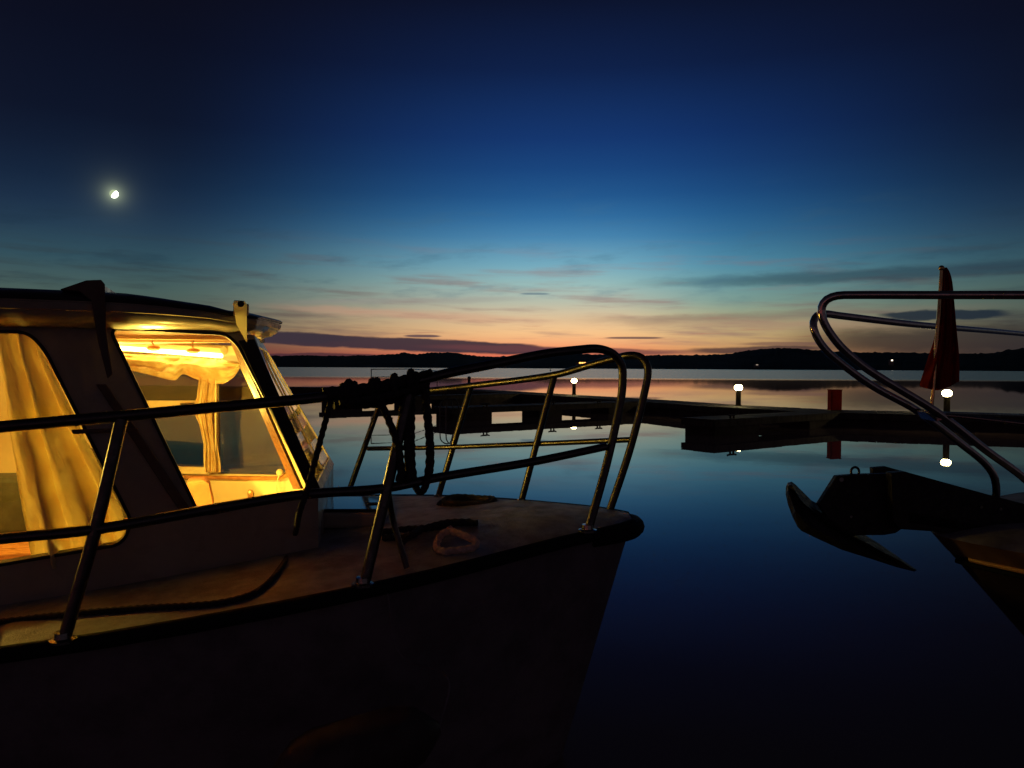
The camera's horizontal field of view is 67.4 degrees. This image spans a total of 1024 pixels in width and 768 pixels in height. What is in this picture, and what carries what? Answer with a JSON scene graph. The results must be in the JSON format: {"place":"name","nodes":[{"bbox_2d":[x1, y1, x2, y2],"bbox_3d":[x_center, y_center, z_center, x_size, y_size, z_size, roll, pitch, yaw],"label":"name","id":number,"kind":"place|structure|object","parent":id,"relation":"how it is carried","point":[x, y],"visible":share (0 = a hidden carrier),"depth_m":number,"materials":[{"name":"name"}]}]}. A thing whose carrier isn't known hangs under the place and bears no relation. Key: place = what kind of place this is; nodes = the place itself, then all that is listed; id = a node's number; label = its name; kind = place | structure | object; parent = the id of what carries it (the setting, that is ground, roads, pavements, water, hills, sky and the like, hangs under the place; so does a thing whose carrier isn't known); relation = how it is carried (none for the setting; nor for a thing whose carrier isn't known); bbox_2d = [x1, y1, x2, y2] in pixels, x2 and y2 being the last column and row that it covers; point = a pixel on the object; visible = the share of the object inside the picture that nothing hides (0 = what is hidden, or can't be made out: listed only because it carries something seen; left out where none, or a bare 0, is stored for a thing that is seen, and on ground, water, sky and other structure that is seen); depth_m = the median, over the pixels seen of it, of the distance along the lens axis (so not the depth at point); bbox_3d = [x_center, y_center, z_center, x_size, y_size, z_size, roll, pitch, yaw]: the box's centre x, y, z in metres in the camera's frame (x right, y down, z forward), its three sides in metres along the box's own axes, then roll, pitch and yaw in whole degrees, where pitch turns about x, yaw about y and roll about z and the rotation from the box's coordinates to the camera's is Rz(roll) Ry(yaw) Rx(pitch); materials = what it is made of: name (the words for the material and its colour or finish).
{"place":"outdoors","nodes":[
{"label":"outdoors","id":0,"kind":"place"},
{"bbox_2d":[109,190,117,197],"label":"moon","id":1,"kind":"object","parent":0,"point":[113,193],"visible":1,"depth_m":17281.65,"materials":[{"name":"white"}]},
{"bbox_2d":[0,0,1023,356],"label":"sky","id":2,"kind":"structure","parent":0,"point":[494,178],"materials":[{"name":"blue"}]},
{"bbox_2d":[132,367,1023,767],"bbox_3d":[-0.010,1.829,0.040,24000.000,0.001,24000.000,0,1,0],"label":"water","id":3,"kind":"structure","parent":0,"point":[746,623],"depth_m":6.74,"materials":[{"name":"blue liquid"}]},
{"bbox_2d":[0,280,651,767],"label":"cabin cruiser","id":4,"kind":"object","parent":3,"relation":"on","point":[500,626],"visible":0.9,"depth_m":2.90,"materials":[{"name":"paint"}]},
{"bbox_2d":[0,334,125,568],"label":"curtain","id":5,"kind":"object","parent":4,"relation":"hanging from","point":[59,472],"visible":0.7,"depth_m":2.90,"materials":[{"name":"fabric"}]},
{"bbox_2d":[0,330,130,566],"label":"window","id":6,"kind":"structure","parent":4,"relation":"in","point":[105,546],"depth_m":2.84,"materials":[{"name":"black"}]},
{"bbox_2d":[0,401,333,624],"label":"rope","id":7,"kind":"object","parent":4,"relation":"on","point":[261,587],"visible":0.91,"depth_m":2.63,"materials":[{"name":"black fabric"}]},
{"bbox_2d":[124,354,239,383],"bbox_3d":[-2.046,-0.097,4.675,1.068,0.184,0.093,1,1,26],"label":"curtain","id":8,"kind":"object","parent":4,"relation":"hanging from","point":[221,371],"visible":0.92,"depth_m":4.64,"materials":[{"name":"fabric"}]},
{"bbox_2d":[111,329,303,514],"bbox_3d":[-1.187,0.150,3.077,0.740,0.740,0.056,0,1,-25],"label":"window","id":9,"kind":"structure","parent":4,"relation":"in","point":[113,331],"depth_m":2.99,"materials":[{"name":"black"}]},
{"bbox_2d":[195,377,220,471],"bbox_3d":[-1.822,0.244,4.603,0.185,0.582,0.048,1,1,27],"label":"curtain","id":10,"kind":"object","parent":4,"relation":"hanging from","point":[205,394],"visible":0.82,"depth_m":4.60,"materials":[{"name":"fabric"}]},
{"bbox_2d":[216,384,276,474],"bbox_3d":[-1.544,0.211,4.564,0.581,0.708,0.032,1,1,25],"label":"far window","id":11,"kind":"structure","parent":4,"relation":"in","point":[218,414],"depth_m":4.68,"materials":[{"name":"glass"}]},
{"bbox_2d":[272,593,450,767],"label":"boat fender","id":12,"kind":"object","parent":4,"relation":"hanging from","point":[397,737],"visible":1,"depth_m":2.32,"materials":[{"name":"plastic"}]},
{"bbox_2d":[322,368,434,494],"bbox_3d":[-0.481,0.178,2.813,0.431,0.476,0.120,0,1,-31],"label":"rope coil","id":13,"kind":"object","parent":4,"relation":"hanging from","point":[349,393],"visible":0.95,"depth_m":2.81,"materials":[{"name":"black fabric"}]},
{"bbox_2d":[382,518,477,545],"bbox_3d":[-0.383,0.628,3.351,0.408,0.070,0.272,-1,2,-40],"label":"rope","id":14,"kind":"object","parent":4,"relation":"on","point":[415,531],"visible":0.91,"depth_m":3.35,"materials":[{"name":"black fabric"}]},
{"bbox_2d":[433,525,479,554],"bbox_3d":[-0.247,0.632,3.091,0.179,0.076,0.229,-1,2,-44],"label":"rope","id":15,"kind":"object","parent":4,"relation":"on","point":[466,536],"visible":1,"depth_m":3.07,"materials":[{"name":"brown fabric"}]},
{"bbox_2d":[436,494,496,506],"bbox_3d":[-0.224,0.620,4.014,0.340,0.061,0.311,0,1,0],"label":"rope coil","id":16,"kind":"object","parent":4,"relation":"on","point":[452,500],"visible":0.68,"depth_m":4.00,"materials":[{"name":"brown fabric"}]},
{"bbox_2d":[322,393,518,406],"bbox_3d":[-4.102,0.828,37.473,10.762,0.840,1.150,-1,2,-38],"label":"finger pontoon","id":17,"kind":"object","parent":3,"relation":"on","point":[488,398],"visible":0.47,"depth_m":38.54,"materials":[{"name":"brown wood"}]},
{"bbox_2d":[371,369,437,385],"bbox_3d":[-4.699,-0.112,37.751,1.212,1.300,5.825,1,1,26],"label":"guard rail","id":18,"kind":"object","parent":17,"relation":"on","point":[396,369],"visible":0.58,"depth_m":35.83,"materials":[{"name":"black metal"}]},
{"bbox_2d":[433,399,637,420],"bbox_3d":[1.272,1.036,29.125,9.301,0.840,1.150,-1,2,-38],"label":"finger pontoon","id":19,"kind":"object","parent":3,"relation":"on","point":[483,411],"visible":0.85,"depth_m":28.27,"materials":[{"name":"brown wood"}]},
{"bbox_2d":[439,398,458,421],"bbox_3d":[-2.105,1.069,25.815,0.584,1.184,0.391,-1,2,-39],"label":"ladder","id":20,"kind":"object","parent":19,"relation":"attached to","point":[440,415],"visible":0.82,"depth_m":25.75,"materials":[{"name":"black metal"}]},
{"bbox_2d":[139,385,1023,431],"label":"jetty","id":21,"kind":"object","parent":3,"relation":"on","point":[889,419],"visible":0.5,"depth_m":27.93,"materials":[{"name":"brown wood"}]},
{"bbox_2d":[571,378,576,394],"bbox_3d":[3.144,0.126,38.911,0.290,0.857,0.290,0,1,0],"label":"bollard lamp","id":22,"kind":"object","parent":21,"relation":"on","point":[573,380],"visible":1,"depth_m":38.83,"materials":[{"name":"paint"}]},
{"bbox_2d":[734,384,742,405],"bbox_3d":[8.378,0.401,28.414,0.290,0.817,0.290,0,1,0],"label":"bollard lamp","id":23,"kind":"object","parent":21,"relation":"on","point":[738,388],"visible":1,"depth_m":28.33,"materials":[{"name":"paint"}]},
{"bbox_2d":[827,389,842,410],"bbox_3d":[10.721,0.533,25.516,0.413,0.702,0.356,0,1,0],"label":"fire extinguisher cabinet","id":24,"kind":"object","parent":21,"relation":"on","point":[834,402],"visible":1,"depth_m":25.36,"materials":[{"name":"red metal"}]},
{"bbox_2d":[832,393,840,407],"bbox_3d":[10.721,0.547,25.357,0.290,0.520,0.012,0,1,-2],"label":"door","id":25,"kind":"structure","parent":24,"relation":"in","point":[836,397],"depth_m":25.35,"materials":[{"name":"red paint"}]},
{"bbox_2d":[942,389,951,411],"bbox_3d":[13.656,0.541,24.116,0.290,0.777,0.290,0,1,0],"label":"bollard lamp","id":26,"kind":"object","parent":21,"relation":"on","point":[947,393],"visible":0.82,"depth_m":24.04,"materials":[{"name":"paint"}]},
{"bbox_2d":[681,411,858,435],"bbox_3d":[8.014,1.198,23.271,7.320,0.840,1.150,-1,2,-37],"label":"finger pontoon","id":27,"kind":"object","parent":3,"relation":"on","point":[728,424],"visible":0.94,"depth_m":21.81,"materials":[{"name":"brown wood"}]},
{"bbox_2d":[809,291,1023,635],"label":"motor boat","id":28,"kind":"object","parent":3,"relation":"on","point":[979,536],"visible":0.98,"depth_m":3.29,"materials":[{"name":"black paint"}]},
{"bbox_2d":[786,466,915,570],"bbox_3d":[1.587,0.603,3.421,0.761,0.489,0.205,0,1,0],"label":"anchor","id":29,"kind":"object","parent":28,"relation":"hanging from","point":[847,512],"visible":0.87,"depth_m":3.35,"materials":[{"name":"black metal"}]},
{"bbox_2d":[920,265,958,404],"bbox_3d":[1.816,-0.196,3.261,0.152,0.610,0.068,0,1,0],"label":"flag","id":30,"kind":"object","parent":28,"relation":"attached to","point":[941,370],"visible":0.93,"depth_m":3.25,"materials":[{"name":"fabric"}]},
{"bbox_2d":[271,348,1023,370],"bbox_3d":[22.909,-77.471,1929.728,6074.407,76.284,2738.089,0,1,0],"label":"hills","id":31,"kind":"structure","parent":0,"point":[808,359],"depth_m":1719.66,"materials":[{"name":"black plant"}]},
{"bbox_2d":[576,360,587,364],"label":"house","id":32,"kind":"structure","parent":31,"relation":"on","point":[579,362],"depth_m":1479.68,"materials":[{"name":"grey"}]},
{"bbox_2d":[888,358,893,364],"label":"house","id":33,"kind":"structure","parent":0,"point":[890,362],"depth_m":1479.91,"materials":[{"name":"grey"}]}
]}

